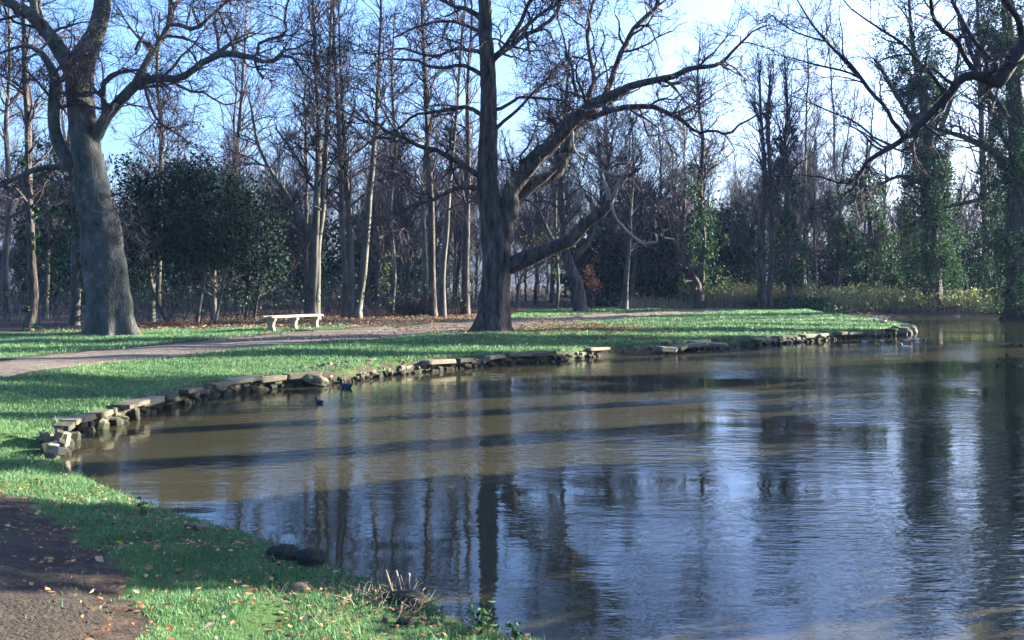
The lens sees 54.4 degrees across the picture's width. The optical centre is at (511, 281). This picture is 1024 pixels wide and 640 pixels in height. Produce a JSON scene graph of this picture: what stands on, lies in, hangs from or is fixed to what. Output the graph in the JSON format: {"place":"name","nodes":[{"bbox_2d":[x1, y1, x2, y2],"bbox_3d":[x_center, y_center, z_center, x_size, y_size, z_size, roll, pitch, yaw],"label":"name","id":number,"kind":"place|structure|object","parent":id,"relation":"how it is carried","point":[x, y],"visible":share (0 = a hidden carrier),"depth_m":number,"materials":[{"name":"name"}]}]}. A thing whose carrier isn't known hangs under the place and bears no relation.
{"place":"outdoors","nodes":[
{"label":"outdoors","id":0,"kind":"place"},
{"bbox_2d":[0,308,755,639],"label":"path","id":1,"kind":"structure","parent":0,"point":[38,618],"depth_m":6.45,"materials":[{"name":"grey gravel"}]},
{"bbox_2d":[0,284,1003,639],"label":"ground","id":2,"kind":"structure","parent":0,"point":[122,626],"depth_m":9.36,"materials":[{"name":"green plant"}]},
{"bbox_2d":[0,1,52,319],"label":"forest tree","id":3,"kind":"object","parent":2,"relation":"on","point":[9,215],"visible":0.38,"depth_m":41.83,"materials":[{"name":"brown plant"}]},
{"bbox_2d":[0,0,77,330],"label":"slender tree","id":4,"kind":"object","parent":2,"relation":"on","point":[30,309],"visible":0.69,"depth_m":32.82,"materials":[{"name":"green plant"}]},
{"bbox_2d":[9,219,69,298],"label":"understorey bush","id":5,"kind":"object","parent":2,"relation":"on","point":[19,267],"visible":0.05,"depth_m":79.48,"materials":[{"name":"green plant"}]},
{"bbox_2d":[0,126,81,318],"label":"evergreen tree","id":6,"kind":"object","parent":2,"relation":"on","point":[45,247],"visible":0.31,"depth_m":43.80,"materials":[{"name":"green plant"}]},
{"bbox_2d":[9,17,85,300],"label":"forest tree","id":7,"kind":"object","parent":2,"relation":"on","point":[62,121],"visible":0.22,"depth_m":71.02,"materials":[{"name":"brown plant"}]},
{"bbox_2d":[22,20,108,325],"bbox_3d":[-16.656,-3.890,36.947,3.537,11.894,3.285,0,0,0],"label":"slender tree","id":8,"kind":"object","parent":2,"relation":"on","point":[73,262],"visible":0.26,"depth_m":36.81,"materials":[{"name":"brown plant"}]},
{"bbox_2d":[37,211,140,304],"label":"understorey bush","id":9,"kind":"object","parent":2,"relation":"on","point":[58,279],"visible":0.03,"depth_m":66.61,"materials":[{"name":"brown plant"}]},
{"bbox_2d":[111,0,195,312],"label":"slender tree","id":10,"kind":"object","parent":2,"relation":"on","point":[158,276],"visible":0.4,"depth_m":49.74,"materials":[{"name":"brown plant"}]},
{"bbox_2d":[38,371,322,458],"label":"stone wall","id":11,"kind":"structure","parent":2,"relation":"on","point":[59,442],"depth_m":15.17,"materials":[{"name":"stone"}]},
{"bbox_2d":[103,122,266,322],"bbox_3d":[-13.371,-2.231,38.990,6.692,7.843,5.366,0,0,33],"label":"evergreen tree","id":12,"kind":"object","parent":2,"relation":"on","point":[140,193],"visible":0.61,"depth_m":38.77,"materials":[{"name":"green plant"}]},
{"bbox_2d":[129,246,246,300],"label":"understorey bush","id":13,"kind":"object","parent":2,"relation":"on","point":[171,275],"visible":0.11,"depth_m":76.84,"materials":[{"name":"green plant"}]},
{"bbox_2d":[0,0,378,335],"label":"beech tree","id":14,"kind":"object","parent":2,"relation":"on","point":[109,302],"visible":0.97,"depth_m":29.39,"materials":[{"name":"grey plant"}]},
{"bbox_2d":[138,152,292,323],"bbox_3d":[-11.476,-1.694,38.018,5.925,6.713,5.030,0,0,0],"label":"evergreen tree","id":15,"kind":"object","parent":2,"relation":"on","point":[218,240],"visible":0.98,"depth_m":37.51,"materials":[{"name":"green plant"}]},
{"bbox_2d":[208,120,264,311],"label":"bare tree","id":16,"kind":"object","parent":2,"relation":"on","point":[238,156],"visible":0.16,"depth_m":48.93,"materials":[{"name":"brown plant"}]},
{"bbox_2d":[188,165,302,318],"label":"evergreen tree","id":17,"kind":"object","parent":2,"relation":"on","point":[252,271],"visible":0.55,"depth_m":41.84,"materials":[{"name":"green plant"}]},
{"bbox_2d":[207,0,285,302],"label":"forest tree","id":18,"kind":"object","parent":2,"relation":"on","point":[236,90],"visible":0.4,"depth_m":72.53,"materials":[{"name":"brown plant"}]},
{"bbox_2d":[203,0,292,311],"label":"slender tree","id":19,"kind":"object","parent":2,"relation":"on","point":[240,120],"visible":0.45,"depth_m":51.78,"materials":[{"name":"brown plant"}]},
{"bbox_2d":[242,112,312,299],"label":"bare tree","id":20,"kind":"object","parent":2,"relation":"on","point":[260,157],"visible":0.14,"depth_m":84.22,"materials":[{"name":"brown plant"}]},
{"bbox_2d":[265,543,298,560],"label":"stone block","id":21,"kind":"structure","parent":2,"relation":"on","point":[289,551],"depth_m":7.32,"materials":[{"name":"grey stone"}]},
{"bbox_2d":[244,119,326,307],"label":"bare tree","id":22,"kind":"object","parent":2,"relation":"on","point":[291,231],"visible":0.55,"depth_m":57.83,"materials":[{"name":"brown plant"}]},
{"bbox_2d":[259,314,323,330],"bbox_3d":[-7.265,1.379,32.925,0.430,0.552,2.582,0,0,31],"label":"park bench","id":23,"kind":"object","parent":2,"relation":"on","point":[271,320],"visible":0.91,"depth_m":32.88,"materials":[{"name":"white stone"}]},
{"bbox_2d":[206,0,378,320],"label":"forked tree","id":24,"kind":"object","parent":2,"relation":"on","point":[322,193],"visible":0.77,"depth_m":40.81,"materials":[{"name":"brown plant"}]},
{"bbox_2d":[247,213,341,301],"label":"understorey bush","id":25,"kind":"object","parent":2,"relation":"on","point":[300,265],"visible":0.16,"depth_m":74.22,"materials":[{"name":"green plant"}]},
{"bbox_2d":[281,162,335,307],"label":"bare tree","id":26,"kind":"object","parent":2,"relation":"on","point":[297,256],"visible":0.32,"depth_m":59.47,"materials":[{"name":"brown plant"}]},
{"bbox_2d":[295,548,325,567],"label":"stone block","id":27,"kind":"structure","parent":2,"relation":"on","point":[307,556],"depth_m":7.21,"materials":[{"name":"grey stone"}]},
{"bbox_2d":[265,27,420,312],"bbox_3d":[-8.531,-5.633,50.775,7.775,15.055,4.552,0,0,16],"label":"forest tree","id":28,"kind":"object","parent":2,"relation":"on","point":[306,243],"visible":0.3,"depth_m":50.91,"materials":[{"name":"brown plant"}]},
{"bbox_2d":[272,0,422,318],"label":"clump tree","id":29,"kind":"object","parent":2,"relation":"on","point":[348,281],"visible":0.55,"depth_m":41.83,"materials":[{"name":"brown plant"}]},
{"bbox_2d":[229,564,499,623],"bbox_3d":[-0.966,1.954,6.185,1.108,0.234,1.511,0,0,-37],"label":"debris","id":30,"kind":"object","parent":2,"relation":"on","point":[371,589],"visible":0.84,"depth_m":6.26,"materials":[{"name":"brown plant"}]},
{"bbox_2d":[309,213,420,305],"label":"understorey bush","id":31,"kind":"object","parent":2,"relation":"on","point":[336,266],"visible":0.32,"depth_m":65.20,"materials":[{"name":"brown plant"}]},
{"bbox_2d":[327,121,407,307],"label":"bare tree","id":32,"kind":"object","parent":2,"relation":"on","point":[378,206],"visible":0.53,"depth_m":57.84,"materials":[{"name":"brown plant"}]},
{"bbox_2d":[349,0,433,312],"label":"slender tree","id":33,"kind":"object","parent":2,"relation":"on","point":[393,285],"visible":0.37,"depth_m":49.82,"materials":[{"name":"brown plant"}]},
{"bbox_2d":[0,305,797,639],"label":"fallen leaves","id":34,"kind":"object","parent":2,"relation":"on","point":[452,315],"depth_m":9.40,"materials":[{"name":"brown plant"}]},
{"bbox_2d":[377,570,427,606],"bbox_3d":[-0.717,1.992,6.390,0.355,0.284,0.228,0,0,0],"label":"coppiced stump","id":35,"kind":"object","parent":2,"relation":"on","point":[408,594],"visible":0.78,"depth_m":6.35,"materials":[{"name":"wood"}]},
{"bbox_2d":[378,242,439,297],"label":"understorey bush","id":36,"kind":"object","parent":2,"relation":"on","point":[418,268],"visible":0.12,"depth_m":90.66,"materials":[{"name":"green plant"}]},
{"bbox_2d":[371,287,459,315],"bbox_3d":[-4.449,1.062,46.745,4.330,1.726,2.382,0,0,0],"label":"twiggy bush","id":37,"kind":"object","parent":2,"relation":"on","point":[412,309],"visible":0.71,"depth_m":46.56,"materials":[{"name":"brown plant"}]},
{"bbox_2d":[381,120,450,301],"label":"bare tree","id":38,"kind":"object","parent":2,"relation":"on","point":[401,264],"visible":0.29,"depth_m":59.85,"materials":[{"name":"brown plant"}]},
{"bbox_2d":[367,96,477,305],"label":"bare tree","id":39,"kind":"object","parent":2,"relation":"on","point":[407,268],"visible":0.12,"depth_m":61.87,"materials":[{"name":"brown plant"}]},
{"bbox_2d":[382,0,466,314],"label":"slender tree","id":40,"kind":"object","parent":2,"relation":"on","point":[424,249],"visible":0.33,"depth_m":47.86,"materials":[{"name":"brown plant"}]},
{"bbox_2d":[383,0,478,316],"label":"slender tree","id":41,"kind":"object","parent":2,"relation":"on","point":[429,168],"visible":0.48,"depth_m":44.82,"materials":[{"name":"brown plant"}]},
{"bbox_2d":[389,113,478,307],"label":"bare tree","id":42,"kind":"object","parent":2,"relation":"on","point":[459,251],"visible":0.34,"depth_m":57.88,"materials":[{"name":"brown plant"}]},
{"bbox_2d":[19,328,857,434],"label":"grass","id":43,"kind":"structure","parent":2,"relation":"on","point":[78,409],"depth_m":18.62,"materials":[{"name":"green plant"}]},
{"bbox_2d":[410,113,478,307],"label":"slender tree","id":44,"kind":"object","parent":2,"relation":"on","point":[454,263],"visible":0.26,"depth_m":57.83,"materials":[{"name":"brown plant"}]},
{"bbox_2d":[409,188,479,293],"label":"bare tree","id":45,"kind":"object","parent":2,"relation":"on","point":[448,254],"visible":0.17,"depth_m":73.87,"materials":[{"name":"brown plant"}]},
{"bbox_2d":[298,347,610,384],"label":"stone wall","id":46,"kind":"structure","parent":2,"relation":"on","point":[464,362],"depth_m":23.96,"materials":[{"name":"stone"}]},
{"bbox_2d":[412,107,498,296],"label":"bare tree","id":47,"kind":"object","parent":2,"relation":"on","point":[438,231],"visible":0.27,"depth_m":60.87,"materials":[{"name":"brown plant"}]},
{"bbox_2d":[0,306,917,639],"bbox_3d":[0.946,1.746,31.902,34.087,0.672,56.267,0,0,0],"label":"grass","id":48,"kind":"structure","parent":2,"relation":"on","point":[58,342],"depth_m":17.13,"materials":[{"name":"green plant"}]},
{"bbox_2d":[414,0,509,317],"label":"slender tree","id":49,"kind":"object","parent":2,"relation":"on","point":[442,296],"visible":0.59,"depth_m":43.83,"materials":[{"name":"brown plant"}]},
{"bbox_2d":[430,0,503,314],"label":"slender tree","id":50,"kind":"object","parent":2,"relation":"on","point":[465,254],"visible":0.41,"depth_m":46.80,"materials":[{"name":"brown plant"}]},
{"bbox_2d":[461,210,481,298],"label":"bare tree","id":51,"kind":"object","parent":2,"relation":"on","point":[479,251],"visible":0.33,"depth_m":90.23,"materials":[{"name":"brown plant"}]},
{"bbox_2d":[466,600,497,636],"bbox_3d":[-0.175,1.962,5.786,0.187,0.253,0.158,0,0,0],"label":"weed","id":52,"kind":"object","parent":2,"relation":"on","point":[481,623],"visible":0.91,"depth_m":5.78,"materials":[{"name":"green plant"}]},
{"bbox_2d":[0,263,992,325],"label":"undergrowth","id":53,"kind":"object","parent":2,"relation":"on","point":[281,286],"visible":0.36,"depth_m":48.26,"materials":[{"name":"brown plant"}]},
{"bbox_2d":[0,156,993,293],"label":"woods","id":54,"kind":"object","parent":2,"relation":"on","point":[515,249],"visible":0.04,"depth_m":118.80,"materials":[{"name":"brown plant"}]},
{"bbox_2d":[499,144,558,304],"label":"bare tree","id":55,"kind":"object","parent":2,"relation":"on","point":[524,210],"visible":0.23,"depth_m":68.55,"materials":[{"name":"brown plant"}]},
{"bbox_2d":[514,197,547,302],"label":"bare tree","id":56,"kind":"object","parent":2,"relation":"on","point":[522,249],"visible":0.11,"depth_m":77.36,"materials":[{"name":"brown plant"}]},
{"bbox_2d":[512,187,561,308],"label":"slender tree","id":57,"kind":"object","parent":2,"relation":"on","point":[529,235],"visible":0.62,"depth_m":56.59,"materials":[{"name":"brown plant"}]},
{"bbox_2d":[281,0,833,332],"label":"broad tree","id":58,"kind":"object","parent":2,"relation":"on","point":[498,216],"visible":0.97,"depth_m":30.50,"materials":[{"name":"brown plant"}]},
{"bbox_2d":[523,25,595,303],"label":"forest tree","id":59,"kind":"object","parent":2,"relation":"on","point":[551,283],"visible":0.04,"depth_m":71.19,"materials":[{"name":"brown plant"}]},
{"bbox_2d":[526,135,602,309],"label":"slender tree","id":60,"kind":"object","parent":2,"relation":"on","point":[555,269],"visible":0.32,"depth_m":56.82,"materials":[{"name":"brown plant"}]},
{"bbox_2d":[505,18,653,311],"bbox_3d":[3.219,-6.106,52.953,8.841,16.398,4.927,0,0,15],"label":"bent tree","id":61,"kind":"object","parent":2,"relation":"on","point":[579,295],"visible":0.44,"depth_m":52.70,"materials":[{"name":"brown plant"}]},
{"bbox_2d":[513,83,685,305],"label":"bare tree","id":62,"kind":"object","parent":2,"relation":"on","point":[602,152],"visible":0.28,"depth_m":65.57,"materials":[{"name":"brown plant"}]},
{"bbox_2d":[547,198,652,305],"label":"understorey bush","id":63,"kind":"object","parent":2,"relation":"on","point":[601,235],"visible":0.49,"depth_m":65.55,"materials":[{"name":"brown plant"}]},
{"bbox_2d":[546,97,673,302],"bbox_3d":[5.911,-4.822,63.442,8.776,13.457,5.400,0,0,6],"label":"bare tree","id":64,"kind":"object","parent":2,"relation":"on","point":[633,254],"visible":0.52,"depth_m":62.79,"materials":[{"name":"brown plant"}]},
{"bbox_2d":[580,51,642,303],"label":"forest tree","id":65,"kind":"object","parent":2,"relation":"on","point":[622,112],"visible":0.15,"depth_m":70.72,"materials":[{"name":"brown plant"}]},
{"bbox_2d":[598,111,663,309],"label":"slender tree","id":66,"kind":"object","parent":2,"relation":"on","point":[626,282],"visible":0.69,"depth_m":55.83,"materials":[{"name":"brown plant"}]},
{"bbox_2d":[581,222,708,304],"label":"bush","id":67,"kind":"object","parent":2,"relation":"on","point":[649,280],"visible":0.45,"depth_m":65.25,"materials":[{"name":"green plant"}]},
{"bbox_2d":[574,82,733,299],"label":"bare tree","id":68,"kind":"object","parent":2,"relation":"on","point":[661,164],"visible":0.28,"depth_m":68.06,"materials":[{"name":"brown plant"}]},
{"bbox_2d":[619,294,692,308],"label":"reeds","id":69,"kind":"object","parent":2,"relation":"on","point":[653,303],"visible":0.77,"depth_m":58.99,"materials":[{"name":"plant"}]},
{"bbox_2d":[613,182,732,304],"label":"understorey bush","id":70,"kind":"object","parent":2,"relation":"on","point":[660,248],"visible":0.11,"depth_m":66.88,"materials":[{"name":"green plant"}]},
{"bbox_2d":[638,92,733,293],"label":"bare tree","id":71,"kind":"object","parent":2,"relation":"on","point":[673,195],"visible":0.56,"depth_m":63.66,"materials":[{"name":"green plant"}]},
{"bbox_2d":[643,20,736,308],"bbox_3d":[10.351,-6.797,58.895,5.532,17.622,4.578,0,0,0],"label":"leaning tree","id":72,"kind":"object","parent":2,"relation":"on","point":[688,264],"visible":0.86,"depth_m":58.66,"materials":[{"name":"green plant"}]},
{"bbox_2d":[650,222,754,301],"bbox_3d":[12.431,-0.832,65.533,5.865,6.600,7.702,0,0,40],"label":"understorey bush","id":73,"kind":"object","parent":2,"relation":"on","point":[726,265],"visible":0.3,"depth_m":64.64,"materials":[{"name":"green plant"}]},
{"bbox_2d":[690,162,759,247],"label":"bare tree","id":74,"kind":"object","parent":2,"relation":"on","point":[708,198],"visible":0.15,"depth_m":71.57,"materials":[{"name":"brown plant"}]},
{"bbox_2d":[705,202,768,293],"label":"evergreen tree","id":75,"kind":"object","parent":2,"relation":"on","point":[746,259],"visible":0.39,"depth_m":65.41,"materials":[{"name":"green plant"}]},
{"bbox_2d":[718,139,768,237],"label":"bare tree","id":76,"kind":"object","parent":2,"relation":"on","point":[738,181],"visible":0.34,"depth_m":90.75,"materials":[{"name":"brown plant"}]},
{"bbox_2d":[678,274,820,308],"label":"reeds","id":77,"kind":"object","parent":2,"relation":"on","point":[736,297],"visible":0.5,"depth_m":58.99,"materials":[{"name":"green plant"}]},
{"bbox_2d":[709,32,811,308],"bbox_3d":[14.098,-6.127,57.043,5.557,16.752,4.159,0,0,0],"label":"sunlit tree","id":78,"kind":"object","parent":2,"relation":"on","point":[764,290],"visible":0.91,"depth_m":56.74,"materials":[{"name":"brown plant"}]},
{"bbox_2d":[741,156,804,270],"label":"bare tree","id":79,"kind":"object","parent":2,"relation":"on","point":[751,220],"visible":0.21,"depth_m":74.09,"materials":[{"name":"brown plant"}]},
{"bbox_2d":[647,322,915,351],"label":"stone wall","id":80,"kind":"structure","parent":2,"relation":"on","point":[709,344],"depth_m":33.45,"materials":[{"name":"stone"}]},
{"bbox_2d":[756,15,825,307],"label":"ivy tree","id":81,"kind":"object","parent":2,"relation":"on","point":[795,271],"visible":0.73,"depth_m":57.67,"materials":[{"name":"green plant"}]},
{"bbox_2d":[743,294,847,314],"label":"brambles","id":82,"kind":"object","parent":2,"relation":"on","point":[816,304],"visible":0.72,"depth_m":57.35,"materials":[{"name":"green plant"}]},
{"bbox_2d":[774,149,825,288],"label":"bare tree","id":83,"kind":"object","parent":2,"relation":"on","point":[811,201],"visible":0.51,"depth_m":68.10,"materials":[{"name":"brown plant"}]},
{"bbox_2d":[742,76,859,294],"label":"bare tree","id":84,"kind":"object","parent":2,"relation":"on","point":[814,159],"visible":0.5,"depth_m":77.87,"materials":[{"name":"brown plant"}]},
{"bbox_2d":[773,0,843,287],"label":"forest tree","id":85,"kind":"object","parent":2,"relation":"on","point":[805,136],"visible":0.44,"depth_m":73.90,"materials":[{"name":"brown plant"}]},
{"bbox_2d":[794,167,844,288],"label":"bare tree","id":86,"kind":"object","parent":2,"relation":"on","point":[824,248],"visible":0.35,"depth_m":71.98,"materials":[{"name":"green plant"}]},
{"bbox_2d":[799,223,855,289],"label":"understorey bush","id":87,"kind":"object","parent":2,"relation":"on","point":[821,259],"visible":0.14,"depth_m":91.09,"materials":[{"name":"green plant"}]},
{"bbox_2d":[787,104,872,286],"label":"bare tree","id":88,"kind":"object","parent":2,"relation":"on","point":[807,274],"visible":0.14,"depth_m":81.58,"materials":[{"name":"green plant"}]},
{"bbox_2d":[807,0,874,230],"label":"forest tree","id":89,"kind":"object","parent":2,"relation":"on","point":[837,90],"visible":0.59,"depth_m":85.71,"materials":[{"name":"green plant"}]},
{"bbox_2d":[809,126,900,298],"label":"ivy tree","id":90,"kind":"object","parent":2,"relation":"on","point":[871,250],"visible":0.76,"depth_m":67.58,"materials":[{"name":"green plant"}]},
{"bbox_2d":[827,63,892,281],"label":"forest tree","id":91,"kind":"object","parent":2,"relation":"on","point":[871,121],"visible":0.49,"depth_m":79.00,"materials":[{"name":"green plant"}]},
{"bbox_2d":[821,101,903,232],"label":"forest tree","id":92,"kind":"object","parent":2,"relation":"on","point":[890,163],"visible":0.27,"depth_m":89.01,"materials":[{"name":"green plant"}]},
{"bbox_2d":[853,182,898,285],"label":"bare tree","id":93,"kind":"object","parent":2,"relation":"on","point":[877,236],"visible":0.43,"depth_m":68.22,"materials":[{"name":"green plant"}]},
{"bbox_2d":[738,0,1023,238],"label":"overhanging tree","id":94,"kind":"object","parent":2,"relation":"on","point":[991,79],"visible":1,"depth_m":21.49,"materials":[{"name":"brown plant"}]},
{"bbox_2d":[831,240,947,294],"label":"bush","id":95,"kind":"object","parent":2,"relation":"on","point":[890,282],"visible":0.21,"depth_m":71.33,"materials":[{"name":"green plant"}]},
{"bbox_2d":[780,279,1004,313],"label":"brambles","id":96,"kind":"object","parent":2,"relation":"on","point":[894,298],"visible":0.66,"depth_m":61.11,"materials":[{"name":"green plant"}]},
{"bbox_2d":[883,152,937,289],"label":"bare tree","id":97,"kind":"object","parent":2,"relation":"on","point":[898,229],"visible":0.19,"depth_m":73.76,"materials":[{"name":"green plant"}]},
{"bbox_2d":[829,0,1006,309],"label":"ivy-covered tree","id":98,"kind":"object","parent":2,"relation":"on","point":[930,218],"visible":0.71,"depth_m":61.40,"materials":[{"name":"green plant"}]},
{"bbox_2d":[907,0,1023,320],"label":"ivy tree","id":99,"kind":"object","parent":2,"relation":"on","point":[1009,251],"visible":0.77,"depth_m":53.47,"materials":[{"name":"green plant"}]},
{"bbox_2d":[936,136,996,291],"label":"bare tree","id":100,"kind":"object","parent":2,"relation":"on","point":[970,223],"visible":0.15,"depth_m":82.40,"materials":[{"name":"green plant"}]},
{"bbox_2d":[938,217,1005,303],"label":"evergreen tree","id":101,"kind":"object","parent":2,"relation":"on","point":[968,256],"visible":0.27,"depth_m":67.37,"materials":[{"name":"green plant"}]},
{"bbox_2d":[948,160,996,252],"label":"bare tree","id":102,"kind":"object","parent":2,"relation":"on","point":[960,184],"visible":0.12,"depth_m":87.15,"materials":[{"name":"green plant"}]},
{"bbox_2d":[945,1,1007,297],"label":"ivy tree","id":103,"kind":"object","parent":2,"relation":"on","point":[979,195],"visible":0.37,"depth_m":63.71,"materials":[{"name":"green plant"}]},
{"bbox_2d":[0,0,1023,283],"label":"sky","id":104,"kind":"structure","parent":0,"point":[716,11],"materials":[{"name":"blue"}]},
{"bbox_2d":[61,316,1023,639],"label":"water","id":105,"kind":"structure","parent":0,"point":[873,488],"depth_m":10.46,"materials":[{"name":"blue liquid"}]},
{"bbox_2d":[302,373,328,386],"bbox_3d":[-3.985,2.003,20.041,0.618,0.319,0.491,15,-6,-22],"label":"boulder","id":106,"kind":"object","parent":105,"relation":"in","point":[313,379],"visible":0.84,"depth_m":19.86,"materials":[{"name":"stone"}]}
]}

